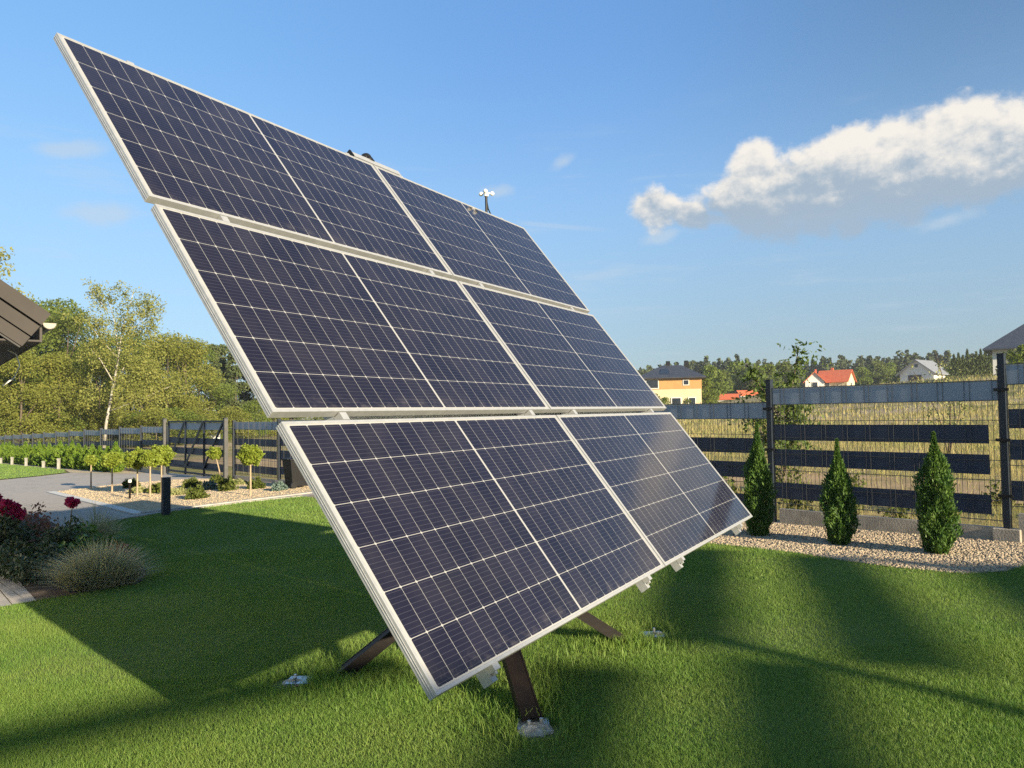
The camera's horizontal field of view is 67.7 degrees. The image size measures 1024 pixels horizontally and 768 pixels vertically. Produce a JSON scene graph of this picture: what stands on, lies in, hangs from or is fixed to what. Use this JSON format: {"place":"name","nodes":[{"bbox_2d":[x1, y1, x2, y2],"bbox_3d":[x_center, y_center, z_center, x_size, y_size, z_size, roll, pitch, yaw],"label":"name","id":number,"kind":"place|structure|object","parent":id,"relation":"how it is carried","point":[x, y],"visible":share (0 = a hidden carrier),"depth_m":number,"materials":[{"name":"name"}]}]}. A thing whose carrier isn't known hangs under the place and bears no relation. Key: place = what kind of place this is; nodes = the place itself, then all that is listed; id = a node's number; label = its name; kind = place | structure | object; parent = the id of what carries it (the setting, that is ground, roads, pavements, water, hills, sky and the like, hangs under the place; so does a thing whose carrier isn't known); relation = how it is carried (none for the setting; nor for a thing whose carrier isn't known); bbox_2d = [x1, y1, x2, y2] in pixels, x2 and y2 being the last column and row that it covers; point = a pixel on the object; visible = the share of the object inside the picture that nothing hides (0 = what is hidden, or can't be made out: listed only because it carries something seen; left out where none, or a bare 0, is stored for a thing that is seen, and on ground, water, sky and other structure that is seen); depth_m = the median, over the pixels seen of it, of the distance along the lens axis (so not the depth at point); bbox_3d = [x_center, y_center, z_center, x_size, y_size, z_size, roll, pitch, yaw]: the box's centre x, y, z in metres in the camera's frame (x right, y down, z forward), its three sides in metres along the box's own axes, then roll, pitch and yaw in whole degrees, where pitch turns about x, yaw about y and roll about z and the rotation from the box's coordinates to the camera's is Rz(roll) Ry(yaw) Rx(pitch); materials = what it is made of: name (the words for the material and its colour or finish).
{"place":"outdoors","nodes":[
{"label":"outdoors","id":0,"kind":"place"},
{"bbox_2d":[0,464,64,478],"bbox_3d":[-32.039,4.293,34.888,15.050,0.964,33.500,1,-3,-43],"label":"lawn","id":1,"kind":"structure","parent":0,"point":[45,473],"depth_m":30.34,"materials":[{"name":"green plant"}]},
{"bbox_2d":[0,473,312,525],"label":"driveway","id":2,"kind":"structure","parent":0,"point":[27,492],"depth_m":20.93,"materials":[{"name":"grey concrete"}]},
{"bbox_2d":[46,491,141,514],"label":"island kerb","id":3,"kind":"structure","parent":2,"relation":"on","point":[116,508],"depth_m":15.45,"materials":[{"name":"white concrete"}]},
{"bbox_2d":[162,418,166,474],"bbox_3d":[-11.281,2.033,24.762,0.115,1.823,0.115,1,-3,-43],"label":"gate post","id":4,"kind":"object","parent":2,"relation":"on","point":[164,438],"visible":0.86,"depth_m":24.74,"materials":[{"name":"grey metal"}]},
{"bbox_2d":[167,420,222,477],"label":"sliding gate","id":5,"kind":"structure","parent":2,"relation":"on","point":[181,450],"depth_m":23.09,"materials":[{"name":"metal"}]},
{"bbox_2d":[141,491,311,513],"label":"island end kerb","id":6,"kind":"structure","parent":2,"relation":"on","point":[143,512],"depth_m":14.71,"materials":[{"name":"concrete"}]},
{"bbox_2d":[0,495,1023,767],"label":"lawn","id":7,"kind":"structure","parent":0,"point":[530,649],"depth_m":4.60,"materials":[{"name":"green plant"}]},
{"bbox_2d":[161,477,170,515],"bbox_3d":[-5.939,1.938,13.091,0.129,0.671,0.128,1,-3,-43],"label":"bollard light","id":8,"kind":"object","parent":7,"relation":"on","point":[165,495],"visible":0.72,"depth_m":13.05,"materials":[{"name":"black paint"}]},
{"bbox_2d":[53,33,752,736],"bbox_3d":[-0.101,0.065,4.635,2.110,3.560,4.232,-2,-2,30],"label":"solar tracker","id":9,"kind":"object","parent":7,"relation":"on","point":[493,465],"visible":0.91,"depth_m":3.56,"materials":[{"name":"glass"}]},
{"bbox_2d":[0,375,1023,606],"bbox_3d":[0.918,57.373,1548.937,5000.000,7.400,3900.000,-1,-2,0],"label":"ground","id":10,"kind":"structure","parent":0,"point":[882,413],"depth_m":29.25,"materials":[{"name":"beige plant"}]},
{"bbox_2d":[0,362,20,424],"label":"broadleaf tree","id":11,"kind":"object","parent":10,"relation":"on","point":[5,393],"visible":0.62,"depth_m":55.40,"materials":[{"name":"green plant"}]},
{"bbox_2d":[0,571,35,604],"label":"paved edging","id":12,"kind":"object","parent":10,"relation":"on","point":[13,592],"visible":0.67,"depth_m":7.24,"materials":[{"name":"grey concrete"}]},
{"bbox_2d":[0,246,35,300],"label":"broadleaf tree","id":13,"kind":"object","parent":10,"relation":"on","point":[8,270],"visible":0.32,"depth_m":59.05,"materials":[{"name":"green plant"}]},
{"bbox_2d":[0,279,56,385],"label":"house","id":14,"kind":"structure","parent":10,"relation":"on","point":[24,327],"depth_m":8.54,"materials":[{"name":"brown wood"}]},
{"bbox_2d":[0,412,64,447],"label":"thicket bush","id":15,"kind":"object","parent":10,"relation":"on","point":[43,425],"visible":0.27,"depth_m":56.86,"materials":[{"name":"green plant"}]},
{"bbox_2d":[0,349,65,442],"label":"broadleaf tree","id":16,"kind":"object","parent":10,"relation":"on","point":[26,364],"visible":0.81,"depth_m":55.80,"materials":[{"name":"green plant"}]},
{"bbox_2d":[0,331,72,427],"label":"broadleaf tree","id":17,"kind":"object","parent":10,"relation":"on","point":[27,381],"visible":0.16,"depth_m":60.17,"materials":[{"name":"green plant"}]},
{"bbox_2d":[0,300,94,409],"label":"broadleaf tree","id":18,"kind":"object","parent":10,"relation":"on","point":[50,311],"visible":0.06,"depth_m":70.71,"materials":[{"name":"green plant"}]},
{"bbox_2d":[5,297,102,421],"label":"broadleaf tree","id":19,"kind":"object","parent":10,"relation":"on","point":[50,303],"visible":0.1,"depth_m":73.95,"materials":[{"name":"green plant"}]},
{"bbox_2d":[25,408,88,446],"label":"thicket bush","id":20,"kind":"object","parent":10,"relation":"on","point":[64,422],"visible":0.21,"depth_m":59.80,"materials":[{"name":"green plant"}]},
{"bbox_2d":[27,351,93,441],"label":"broadleaf tree","id":21,"kind":"object","parent":10,"relation":"on","point":[57,364],"visible":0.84,"depth_m":59.52,"materials":[{"name":"green plant"}]},
{"bbox_2d":[30,308,110,427],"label":"broadleaf tree","id":22,"kind":"object","parent":10,"relation":"on","point":[67,324],"visible":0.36,"depth_m":67.92,"materials":[{"name":"green plant"}]},
{"bbox_2d":[0,514,143,600],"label":"flower bed","id":23,"kind":"object","parent":10,"relation":"on","point":[40,591],"visible":0.22,"depth_m":7.32,"materials":[{"name":"soil"}]},
{"bbox_2d":[0,494,47,553],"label":"rose bush","id":24,"kind":"object","parent":23,"relation":"on","point":[13,513],"visible":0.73,"depth_m":8.65,"materials":[{"name":"green plant"}]},
{"bbox_2d":[0,540,53,578],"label":"rose bush","id":25,"kind":"object","parent":23,"relation":"on","point":[5,554],"visible":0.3,"depth_m":7.87,"materials":[{"name":"green plant"}]},
{"bbox_2d":[13,502,58,547],"bbox_3d":[-6.156,1.837,9.876,0.590,0.642,0.715,1,-3,-43],"label":"plume plant","id":26,"kind":"object","parent":23,"relation":"on","point":[45,525],"visible":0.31,"depth_m":9.86,"materials":[{"name":"green plant"}]},
{"bbox_2d":[1,541,80,586],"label":"rose bush","id":27,"kind":"object","parent":23,"relation":"on","point":[25,567],"visible":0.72,"depth_m":7.54,"materials":[{"name":"green plant"}]},
{"bbox_2d":[38,496,89,553],"bbox_3d":[-5.010,1.657,8.528,0.496,0.797,0.524,1,-3,-36],"label":"rose bush","id":28,"kind":"object","parent":23,"relation":"on","point":[56,535],"visible":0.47,"depth_m":8.51,"materials":[{"name":"green plant"}]},
{"bbox_2d":[58,534,108,554],"bbox_3d":[-4.704,1.835,8.297,0.696,0.395,0.675,-1,-2,0],"label":"garden shrub","id":29,"kind":"object","parent":23,"relation":"on","point":[78,538],"visible":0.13,"depth_m":8.29,"materials":[{"name":"green plant"}]},
{"bbox_2d":[64,521,119,550],"bbox_3d":[-5.009,1.839,8.952,0.743,0.465,0.769,0,-2,-30],"label":"garden shrub","id":30,"kind":"object","parent":23,"relation":"on","point":[97,535],"visible":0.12,"depth_m":9.01,"materials":[{"name":"green plant"}]},
{"bbox_2d":[18,536,169,591],"bbox_3d":[-3.971,1.685,7.361,1.434,0.549,1.252,0,-2,-25],"label":"fescue tuft","id":31,"kind":"object","parent":23,"relation":"on","point":[96,569],"visible":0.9,"depth_m":7.21,"materials":[{"name":"green plant"}]},
{"bbox_2d":[56,497,138,541],"bbox_3d":[-5.350,1.776,9.866,1.411,0.681,1.251,-1,-2,0],"label":"rose bush","id":32,"kind":"object","parent":23,"relation":"on","point":[102,524],"visible":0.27,"depth_m":9.83,"materials":[{"name":"green plant"}]},
{"bbox_2d":[2,463,147,473],"bbox_3d":[-25.318,4.116,39.151,1.500,0.765,36.400,1,-3,-43],"label":"hedge bed","id":33,"kind":"object","parent":10,"relation":"on","point":[93,471],"visible":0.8,"depth_m":28.90,"materials":[{"name":"green plant"}]},
{"bbox_2d":[62,440,76,468],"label":"thuja","id":34,"kind":"object","parent":33,"relation":"on","point":[70,447],"visible":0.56,"depth_m":31.73,"materials":[{"name":"green plant"}]},
{"bbox_2d":[67,443,84,468],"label":"thuja","id":35,"kind":"object","parent":33,"relation":"on","point":[78,448],"visible":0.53,"depth_m":30.97,"materials":[{"name":"green plant"}]},
{"bbox_2d":[107,441,124,472],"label":"thuja","id":36,"kind":"object","parent":33,"relation":"on","point":[118,449],"visible":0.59,"depth_m":27.36,"materials":[{"name":"green plant"}]},
{"bbox_2d":[54,421,103,447],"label":"thicket bush","id":37,"kind":"object","parent":10,"relation":"on","point":[93,428],"visible":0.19,"depth_m":62.84,"materials":[{"name":"green plant"}]},
{"bbox_2d":[0,425,168,473],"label":"panel fence","id":38,"kind":"object","parent":10,"relation":"on","point":[141,430],"visible":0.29,"depth_m":30.29,"materials":[{"name":"metal"}]},
{"bbox_2d":[58,326,124,414],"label":"broadleaf tree","id":39,"kind":"object","parent":10,"relation":"on","point":[77,346],"visible":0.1,"depth_m":77.44,"materials":[{"name":"green plant"}]},
{"bbox_2d":[61,356,131,434],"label":"broadleaf tree","id":40,"kind":"object","parent":10,"relation":"on","point":[99,420],"visible":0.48,"depth_m":65.52,"materials":[{"name":"green plant"}]},
{"bbox_2d":[57,278,192,447],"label":"birch tree","id":41,"kind":"object","parent":10,"relation":"on","point":[142,397],"visible":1,"depth_m":56.97,"materials":[{"name":"green plant"}]},
{"bbox_2d":[93,329,157,414],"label":"broadleaf tree","id":42,"kind":"object","parent":10,"relation":"on","point":[135,338],"visible":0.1,"depth_m":79.40,"materials":[{"name":"green plant"}]},
{"bbox_2d":[110,411,157,446],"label":"thicket bush","id":43,"kind":"object","parent":10,"relation":"on","point":[129,422],"visible":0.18,"depth_m":67.09,"materials":[{"name":"green plant"}]},
{"bbox_2d":[106,359,171,428],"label":"broadleaf tree","id":44,"kind":"object","parent":10,"relation":"on","point":[136,379],"visible":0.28,"depth_m":71.12,"materials":[{"name":"green plant"}]},
{"bbox_2d":[121,408,187,445],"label":"thicket bush","id":45,"kind":"object","parent":10,"relation":"on","point":[157,420],"visible":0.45,"depth_m":65.57,"materials":[{"name":"green plant"}]},
{"bbox_2d":[132,332,205,421],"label":"broadleaf tree","id":46,"kind":"object","parent":10,"relation":"on","point":[174,348],"visible":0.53,"depth_m":73.51,"materials":[{"name":"green plant"}]},
{"bbox_2d":[143,407,208,444],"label":"thicket bush","id":47,"kind":"object","parent":10,"relation":"on","point":[180,413],"visible":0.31,"depth_m":67.58,"materials":[{"name":"green plant"}]},
{"bbox_2d":[59,495,300,527],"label":"driveway kerb","id":48,"kind":"structure","parent":10,"relation":"on","point":[197,508],"depth_m":13.94,"materials":[{"name":"concrete"}]},
{"bbox_2d":[57,479,310,511],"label":"gravel island","id":49,"kind":"structure","parent":10,"relation":"on","point":[238,496],"depth_m":16.57,"materials":[{"name":"beige gravel"}]},
{"bbox_2d":[83,454,98,488],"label":"globe tree","id":50,"kind":"object","parent":49,"relation":"on","point":[91,460],"visible":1,"depth_m":20.03,"materials":[{"name":"green plant"}]},
{"bbox_2d":[100,451,123,491],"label":"globe tree","id":51,"kind":"object","parent":49,"relation":"on","point":[111,459],"visible":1,"depth_m":18.36,"materials":[{"name":"green plant"}]},
{"bbox_2d":[123,446,147,495],"bbox_3d":[-8.468,1.996,17.243,0.556,1.178,0.638,-2,-2,19],"label":"globe tree","id":52,"kind":"object","parent":49,"relation":"on","point":[132,460],"visible":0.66,"depth_m":17.11,"materials":[{"name":"green plant"}]},
{"bbox_2d":[138,449,161,496],"bbox_3d":[-7.999,1.982,16.845,0.494,1.132,0.529,0,-3,-33],"label":"globe tree","id":53,"kind":"object","parent":49,"relation":"on","point":[150,458],"visible":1,"depth_m":16.76,"materials":[{"name":"green plant"}]},
{"bbox_2d":[150,444,176,493],"bbox_3d":[-7.984,1.963,17.320,0.636,1.203,0.648,-1,-2,0],"label":"globe tree","id":54,"kind":"object","parent":49,"relation":"on","point":[166,453],"visible":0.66,"depth_m":17.25,"materials":[{"name":"green plant"}]},
{"bbox_2d":[181,476,202,487],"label":"shrub","id":55,"kind":"object","parent":49,"relation":"on","point":[191,481],"visible":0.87,"depth_m":18.77,"materials":[{"name":"green plant"}]},
{"bbox_2d":[184,484,210,499],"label":"shrub","id":56,"kind":"object","parent":49,"relation":"on","point":[195,493],"visible":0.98,"depth_m":15.81,"materials":[{"name":"green plant"}]},
{"bbox_2d":[206,446,222,476],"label":"globe tree","id":57,"kind":"object","parent":49,"relation":"on","point":[213,453],"visible":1,"depth_m":21.25,"materials":[{"name":"green plant"}]},
{"bbox_2d":[223,418,227,478],"bbox_3d":[-7.953,1.796,21.174,0.115,1.723,0.115,1,-3,-43],"label":"gate post","id":58,"kind":"object","parent":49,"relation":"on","point":[225,447],"visible":0.82,"depth_m":21.14,"materials":[{"name":"grey metal"}]},
{"bbox_2d":[217,475,238,491],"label":"shrub","id":59,"kind":"object","parent":49,"relation":"on","point":[229,484],"visible":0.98,"depth_m":17.44,"materials":[{"name":"green plant"}]},
{"bbox_2d":[236,443,265,494],"bbox_3d":[-5.497,1.817,16.037,0.614,1.172,0.591,-1,-2,0],"label":"globe tree","id":60,"kind":"object","parent":49,"relation":"on","point":[248,454],"visible":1,"depth_m":15.93,"materials":[{"name":"green plant"}]},
{"bbox_2d":[281,458,307,488],"bbox_3d":[-4.948,2.038,17.479,0.573,0.686,0.484,1,-3,-43],"label":"wheeled bin","id":61,"kind":"object","parent":49,"relation":"on","point":[294,477],"visible":0.68,"depth_m":17.30,"materials":[{"name":"black plastic"}]},
{"bbox_2d":[150,334,225,422],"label":"broadleaf tree","id":62,"kind":"object","parent":10,"relation":"on","point":[196,352],"visible":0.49,"depth_m":78.00,"materials":[{"name":"green plant"}]},
{"bbox_2d":[179,407,228,438],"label":"thicket bush","id":63,"kind":"object","parent":10,"relation":"on","point":[203,412],"visible":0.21,"depth_m":71.61,"materials":[{"name":"green plant"}]},
{"bbox_2d":[169,342,240,431],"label":"broadleaf tree","id":64,"kind":"object","parent":10,"relation":"on","point":[221,392],"visible":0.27,"depth_m":84.38,"materials":[{"name":"green plant"}]},
{"bbox_2d":[197,344,228,417],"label":"conifer tree","id":65,"kind":"object","parent":10,"relation":"on","point":[216,349],"visible":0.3,"depth_m":89.89,"materials":[{"name":"green plant"}]},
{"bbox_2d":[213,344,238,411],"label":"conifer tree","id":66,"kind":"object","parent":10,"relation":"on","point":[222,356],"visible":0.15,"depth_m":95.79,"materials":[{"name":"green plant"}]},
{"bbox_2d":[211,405,258,439],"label":"thicket bush","id":67,"kind":"object","parent":10,"relation":"on","point":[236,415],"visible":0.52,"depth_m":81.05,"materials":[{"name":"green plant"}]},
{"bbox_2d":[222,349,250,421],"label":"conifer tree","id":68,"kind":"object","parent":10,"relation":"on","point":[232,375],"visible":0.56,"depth_m":91.62,"materials":[{"name":"green plant"}]},
{"bbox_2d":[234,372,259,418],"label":"conifer tree","id":69,"kind":"object","parent":10,"relation":"on","point":[245,396],"visible":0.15,"depth_m":99.16,"materials":[{"name":"green plant"}]},
{"bbox_2d":[231,400,272,437],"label":"thicket bush","id":70,"kind":"object","parent":10,"relation":"on","point":[251,408],"visible":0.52,"depth_m":85.33,"materials":[{"name":"green plant"}]},
{"bbox_2d":[232,419,324,482],"bbox_3d":[-3.945,1.586,17.076,0.130,1.793,11.153,1,-3,-43],"label":"panel fence","id":71,"kind":"object","parent":10,"relation":"on","point":[278,455],"visible":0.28,"depth_m":19.80,"materials":[{"name":"metal"}]},
{"bbox_2d":[302,495,1023,573],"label":"gravel bed","id":72,"kind":"object","parent":10,"relation":"on","point":[311,496],"visible":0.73,"depth_m":7.30,"materials":[{"name":"beige gravel"}]},
{"bbox_2d":[740,422,779,535],"bbox_3d":[2.710,1.080,8.437,0.418,1.322,0.425,1,-3,-39],"label":"arborvitae","id":73,"kind":"object","parent":72,"relation":"on","point":[760,521],"visible":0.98,"depth_m":8.37,"materials":[{"name":"green plant"}]},
{"bbox_2d":[818,438,860,544],"bbox_3d":[3.294,1.117,7.729,0.403,1.142,0.451,-1,-2,0],"label":"arborvitae","id":74,"kind":"object","parent":72,"relation":"on","point":[839,523],"visible":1,"depth_m":7.65,"materials":[{"name":"green plant"}]},
{"bbox_2d":[908,431,964,554],"bbox_3d":[3.945,1.034,7.082,0.420,1.201,0.464,-1,-2,0],"label":"arborvitae","id":75,"kind":"object","parent":72,"relation":"on","point":[938,532],"visible":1,"depth_m":7.01,"materials":[{"name":"green plant"}]},
{"bbox_2d":[641,360,705,403],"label":"house","id":76,"kind":"structure","parent":10,"relation":"on","point":[674,384],"depth_m":114.12,"materials":[{"name":"paint"}]},
{"bbox_2d":[701,378,719,403],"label":"field bush","id":77,"kind":"object","parent":10,"relation":"on","point":[710,395],"visible":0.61,"depth_m":117.05,"materials":[{"name":"green plant"}]},
{"bbox_2d":[701,365,732,400],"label":"field bush","id":78,"kind":"object","parent":10,"relation":"on","point":[713,374],"visible":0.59,"depth_m":139.49,"materials":[{"name":"green plant"}]},
{"bbox_2d":[720,361,747,393],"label":"field bush","id":79,"kind":"object","parent":10,"relation":"on","point":[734,369],"visible":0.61,"depth_m":178.67,"materials":[{"name":"green plant"}]},
{"bbox_2d":[738,363,764,389],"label":"field bush","id":80,"kind":"object","parent":10,"relation":"on","point":[746,384],"visible":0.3,"depth_m":175.03,"materials":[{"name":"green plant"}]},
{"bbox_2d":[758,363,783,390],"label":"field bush","id":81,"kind":"object","parent":10,"relation":"on","point":[770,369],"visible":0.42,"depth_m":149.47,"materials":[{"name":"green plant"}]},
{"bbox_2d":[727,339,833,471],"bbox_3d":[5.589,0.483,16.061,2.238,2.873,2.252,-1,-2,0],"label":"sumac shrub","id":82,"kind":"object","parent":10,"relation":"on","point":[793,412],"visible":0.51,"depth_m":15.93,"materials":[{"name":"green plant"}]},
{"bbox_2d":[775,359,800,386],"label":"field bush","id":83,"kind":"object","parent":10,"relation":"on","point":[779,366],"visible":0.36,"depth_m":164.24,"materials":[{"name":"green plant"}]},
{"bbox_2d":[778,480,813,508],"bbox_3d":[3.890,1.516,10.443,0.488,0.399,0.490,-1,-2,8],"label":"weed","id":84,"kind":"object","parent":10,"relation":"on","point":[793,503],"visible":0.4,"depth_m":10.35,"materials":[{"name":"green plant"}]},
{"bbox_2d":[786,466,809,483],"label":"weed","id":85,"kind":"object","parent":10,"relation":"on","point":[789,474],"visible":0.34,"depth_m":11.58,"materials":[{"name":"green plant"}]},
{"bbox_2d":[803,369,825,386],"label":"house","id":86,"kind":"structure","parent":10,"relation":"on","point":[814,378],"depth_m":170.13,"materials":[{"name":"white paint"}]},
{"bbox_2d":[638,349,992,393],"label":"distant wood","id":87,"kind":"object","parent":10,"relation":"on","point":[842,363],"visible":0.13,"depth_m":243.00,"materials":[{"name":"green plant"}]},
{"bbox_2d":[639,353,1023,542],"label":"panel fence","id":88,"kind":"object","parent":10,"relation":"on","point":[981,391],"visible":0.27,"depth_m":8.42,"materials":[{"name":"black plastic"}]},
{"bbox_2d":[818,368,856,385],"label":"house","id":89,"kind":"structure","parent":10,"relation":"on","point":[832,376],"depth_m":173.33,"materials":[{"name":"red tile"}]},
{"bbox_2d":[854,367,873,384],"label":"field bush","id":90,"kind":"object","parent":10,"relation":"on","point":[866,380],"visible":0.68,"depth_m":189.42,"materials":[{"name":"green plant"}]},
{"bbox_2d":[860,359,892,384],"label":"field bush","id":91,"kind":"object","parent":10,"relation":"on","point":[876,376],"visible":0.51,"depth_m":198.79,"materials":[{"name":"green plant"}]},
{"bbox_2d":[877,507,916,518],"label":"weed","id":92,"kind":"object","parent":10,"relation":"on","point":[900,515],"visible":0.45,"depth_m":9.03,"materials":[{"name":"green plant"}]},
{"bbox_2d":[896,359,948,381],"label":"house","id":93,"kind":"structure","parent":10,"relation":"on","point":[922,367],"depth_m":182.09,"materials":[{"name":"grey tile"}]},
{"bbox_2d":[889,352,989,453],"bbox_3d":[10.172,0.485,18.185,1.853,2.457,1.679,-3,-3,44],"label":"sapling","id":94,"kind":"object","parent":10,"relation":"on","point":[949,412],"visible":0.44,"depth_m":17.98,"materials":[{"name":"green plant"}]},
{"bbox_2d":[981,479,1014,504],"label":"weed","id":95,"kind":"object","parent":10,"relation":"on","point":[991,493],"visible":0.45,"depth_m":9.99,"materials":[{"name":"green plant"}]},
{"bbox_2d":[982,324,1023,375],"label":"house","id":96,"kind":"structure","parent":10,"relation":"on","point":[1013,339],"depth_m":88.15,"materials":[{"name":"grey stone"}]},
{"bbox_2d":[0,0,1023,413],"label":"sky","id":97,"kind":"structure","parent":0,"point":[716,179],"materials":[{"name":"blue"}]},
{"bbox_2d":[183,456,1022,503],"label":"dirt track","id":98,"kind":"structure","parent":0,"point":[980,484],"depth_m":13.44,"materials":[{"name":"beige soil"}]},
{"bbox_2d":[676,373,1023,527],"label":"dry grass","id":99,"kind":"structure","parent":0,"point":[852,445],"depth_m":33.74,"materials":[{"name":"beige plant"}]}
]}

